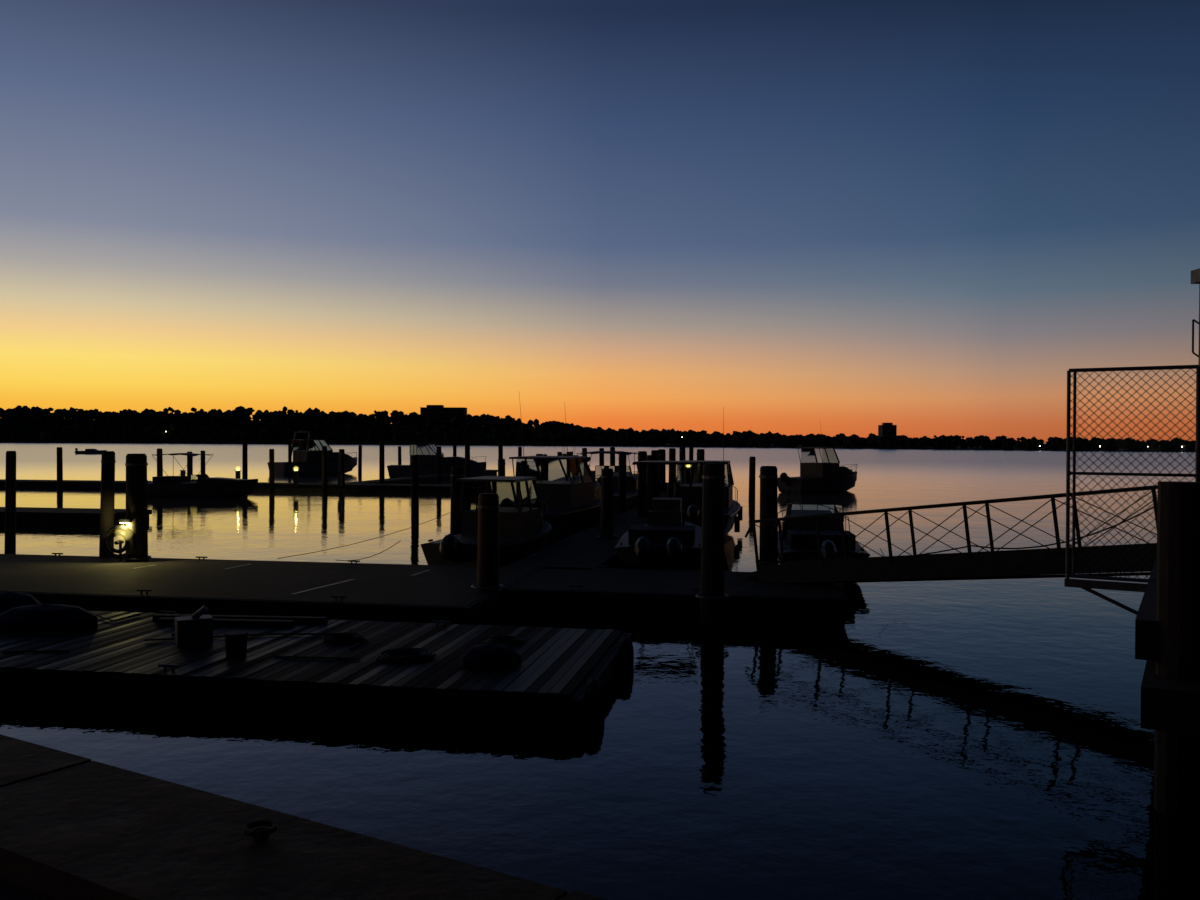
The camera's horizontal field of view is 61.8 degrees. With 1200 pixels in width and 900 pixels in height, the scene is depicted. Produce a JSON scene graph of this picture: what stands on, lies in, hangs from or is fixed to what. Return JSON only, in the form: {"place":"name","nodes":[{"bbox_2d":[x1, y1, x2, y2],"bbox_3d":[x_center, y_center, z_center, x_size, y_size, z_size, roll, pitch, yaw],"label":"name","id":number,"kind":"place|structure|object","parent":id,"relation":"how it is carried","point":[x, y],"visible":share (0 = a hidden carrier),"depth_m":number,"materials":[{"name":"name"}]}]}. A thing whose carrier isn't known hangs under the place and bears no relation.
{"place":"outdoors","nodes":[
{"label":"outdoors","id":0,"kind":"place"},
{"bbox_2d":[0,877,54,899],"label":"quay ground","id":1,"kind":"structure","parent":0,"point":[9,890],"depth_m":4.04,"materials":[{"name":"concrete"}]},
{"bbox_2d":[0,417,1193,451],"bbox_3d":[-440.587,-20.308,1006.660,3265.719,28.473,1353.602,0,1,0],"label":"shore ground","id":2,"kind":"structure","parent":0,"point":[341,441],"depth_m":780.62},
{"bbox_2d":[0,405,1195,450],"bbox_3d":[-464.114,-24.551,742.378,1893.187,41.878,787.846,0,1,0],"label":"shore trees","id":3,"kind":"object","parent":2,"relation":"on","point":[151,424],"visible":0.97,"depth_m":792.23,"materials":[{"name":"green plant"}]},
{"bbox_2d":[420,405,896,446],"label":"buildings","id":4,"kind":"structure","parent":2,"relation":"on","point":[887,430],"depth_m":821.52,"materials":[{"name":"black concrete"}]},
{"bbox_2d":[0,443,1199,899],"bbox_3d":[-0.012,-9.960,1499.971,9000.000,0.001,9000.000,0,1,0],"label":"water","id":5,"kind":"structure","parent":0,"point":[988,739],"depth_m":12.09,"materials":[{"name":"blue liquid"}]},
{"bbox_2d":[0,507,151,525],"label":"dock","id":6,"kind":"object","parent":5,"relation":"on","point":[59,516],"visible":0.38,"depth_m":41.10,"materials":[{"name":"wood"}]},
{"bbox_2d":[74,448,106,453],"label":"boat","id":7,"kind":"object","parent":5,"relation":"on","point":[91,451],"visible":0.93,"depth_m":234.49,"materials":[{"name":"black glass"}]},
{"bbox_2d":[147,453,257,496],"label":"boat","id":8,"kind":"object","parent":5,"relation":"on","point":[201,485],"visible":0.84,"depth_m":60.95,"materials":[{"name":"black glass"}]},
{"bbox_2d":[0,479,450,493],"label":"dock","id":9,"kind":"object","parent":5,"relation":"on","point":[309,487],"visible":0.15,"depth_m":67.71,"materials":[{"name":"wood"}]},
{"bbox_2d":[0,554,541,625],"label":"dock","id":10,"kind":"object","parent":5,"relation":"on","point":[386,592],"visible":0.59,"depth_m":20.28,"materials":[{"name":"concrete"}]},
{"bbox_2d":[137,564,429,593],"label":"dock paint lines","id":11,"kind":"object","parent":10,"relation":"on","point":[312,588],"visible":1,"depth_m":21.10,"materials":[{"name":"paint"}]},
{"bbox_2d":[52,468,825,670],"bbox_3d":[-15.659,1.971,49.015,45.427,1.270,69.371,0,1,5],"label":"dock furniture","id":12,"kind":"object","parent":10,"relation":"on","point":[120,556],"visible":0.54,"depth_m":24.31,"materials":[{"name":"black metal"}]},
{"bbox_2d":[0,734,607,899],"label":"seawall","id":13,"kind":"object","parent":5,"relation":"on","point":[74,827],"visible":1,"depth_m":4.16,"materials":[{"name":"concrete"}]},
{"bbox_2d":[267,411,356,475],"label":"cruiser boat","id":14,"kind":"object","parent":5,"relation":"on","point":[307,456],"visible":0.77,"depth_m":100.46,"materials":[{"name":"white plastic"}]},
{"bbox_2d":[4,633,631,726],"bbox_3d":[-28.289,3.148,19.333,57.760,0.560,4.360,0,1,10],"label":"work float","id":15,"kind":"object","parent":5,"relation":"on","point":[500,708],"visible":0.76,"depth_m":12.86,"materials":[{"name":"brown wood"}]},
{"bbox_2d":[0,610,622,697],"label":"work float planks","id":16,"kind":"object","parent":15,"relation":"attached to","point":[561,662],"visible":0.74,"depth_m":14.43,"materials":[{"name":"brown wood"}]},
{"bbox_2d":[0,591,633,723],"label":"dock clutter","id":17,"kind":"object","parent":15,"relation":"on","point":[23,613],"visible":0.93,"depth_m":15.19,"materials":[{"name":"rubber"}]},
{"bbox_2d":[4,442,777,626],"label":"pilings","id":18,"kind":"object","parent":5,"relation":"on","point":[712,549],"visible":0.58,"depth_m":25.36,"materials":[{"name":"black wood"}]},
{"bbox_2d":[57,445,777,508],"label":"piling hoops","id":19,"kind":"object","parent":18,"relation":"on","point":[478,506],"visible":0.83,"depth_m":25.24,"materials":[{"name":"black metal"}]},
{"bbox_2d":[346,470,497,483],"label":"finger","id":20,"kind":"object","parent":5,"relation":"on","point":[424,478],"visible":0.46,"depth_m":82.13},
{"bbox_2d":[387,425,485,477],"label":"cruiser boat","id":21,"kind":"object","parent":5,"relation":"on","point":[426,454],"visible":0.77,"depth_m":93.50,"materials":[{"name":"white plastic"}]},
{"bbox_2d":[420,476,555,566],"bbox_3d":[-2.859,2.182,28.471,2.444,2.806,6.993,0,1,15],"label":"pilothouse boat","id":22,"kind":"object","parent":5,"relation":"on","point":[524,527],"visible":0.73,"depth_m":27.84,"materials":[{"name":"white plastic"}]},
{"bbox_2d":[477,493,498,617],"bbox_3d":[-2.240,3.338,19.936,0.468,4.950,0.464,0,1,0],"label":"piling","id":23,"kind":"object","parent":5,"relation":"in","point":[488,553],"visible":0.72,"depth_m":19.74,"materials":[{"name":"black wood"}]},
{"bbox_2d":[509,395,600,540],"bbox_3d":[-1.583,0.665,38.137,3.070,5.674,9.570,0,1,17],"label":"boat","id":24,"kind":"object","parent":5,"relation":"on","point":[569,488],"visible":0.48,"depth_m":37.16,"materials":[{"name":"white plastic"}]},
{"bbox_2d":[543,447,590,461],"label":"runabout boat","id":25,"kind":"object","parent":5,"relation":"on","point":[571,453],"visible":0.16,"depth_m":150.41,"materials":[{"name":"black glass"}]},
{"bbox_2d":[505,506,645,569],"bbox_3d":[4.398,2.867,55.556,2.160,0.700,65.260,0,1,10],"label":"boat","id":26,"kind":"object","parent":5,"relation":"on","point":[586,549],"depth_m":27.44,"materials":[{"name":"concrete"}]},
{"bbox_2d":[277,512,883,563],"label":"mooring lines","id":27,"kind":"object","parent":26,"relation":"on","point":[460,542],"visible":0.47,"depth_m":25.85,"materials":[{"name":"fabric"}]},
{"bbox_2d":[577,451,637,516],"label":"boat","id":28,"kind":"object","parent":5,"relation":"on","point":[631,490],"visible":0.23,"depth_m":47.72,"materials":[{"name":"white plastic"}]},
{"bbox_2d":[615,461,701,570],"bbox_3d":[1.847,1.965,28.061,2.458,3.280,7.389,0,1,7],"label":"boat","id":29,"kind":"object","parent":5,"relation":"on","point":[666,537],"visible":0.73,"depth_m":25.81,"materials":[{"name":"white plastic"}]},
{"bbox_2d":[501,567,849,624],"bbox_3d":[1.654,3.187,21.567,6.960,0.750,3.760,0,1,10],"label":"landing dock","id":30,"kind":"object","parent":5,"relation":"on","point":[639,593],"visible":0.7,"depth_m":20.07,"materials":[{"name":"concrete"}]},
{"bbox_2d":[675,407,742,536],"bbox_3d":[4.022,0.963,38.124,2.733,5.119,8.370,0,1,10],"label":"cuddy boat","id":31,"kind":"object","parent":5,"relation":"on","point":[734,512],"visible":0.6,"depth_m":37.20,"materials":[{"name":"white plastic"}]},
{"bbox_2d":[777,425,856,493],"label":"walkaround boat","id":32,"kind":"object","parent":5,"relation":"on","point":[822,470],"visible":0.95,"depth_m":69.09,"materials":[{"name":"white plastic"}]},
{"bbox_2d":[778,503,869,563],"bbox_3d":[5.882,2.592,27.560,2.358,2.207,6.993,0,1,7],"label":"cuddy boat","id":33,"kind":"object","parent":5,"relation":"on","point":[831,539],"visible":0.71,"depth_m":25.82,"materials":[{"name":"white plastic"}]},
{"bbox_2d":[1135,481,1199,818],"bbox_3d":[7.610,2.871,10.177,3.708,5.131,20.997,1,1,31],"label":"piling","id":34,"kind":"object","parent":5,"relation":"in","point":[1167,633],"visible":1,"depth_m":9.35,"materials":[{"name":"black wood"}]},
{"bbox_2d":[737,485,1157,583],"bbox_3d":[6.603,1.757,19.010,9.468,2.438,1.652,1,1,42],"label":"gangway","id":35,"kind":"object","parent":34,"relation":"attached to","point":[1047,562],"visible":0.84,"depth_m":18.66,"materials":[{"name":"metal"}]},
{"bbox_2d":[1064,268,1199,614],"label":"chain-link fence","id":36,"kind":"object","parent":34,"relation":"attached to","point":[1088,585],"depth_m":12.52,"materials":[{"name":"metal"}]},
{"bbox_2d":[0,0,1199,442],"label":"sky","id":37,"kind":"structure","parent":0,"point":[788,217],"materials":[{"name":"blue"}]}
]}

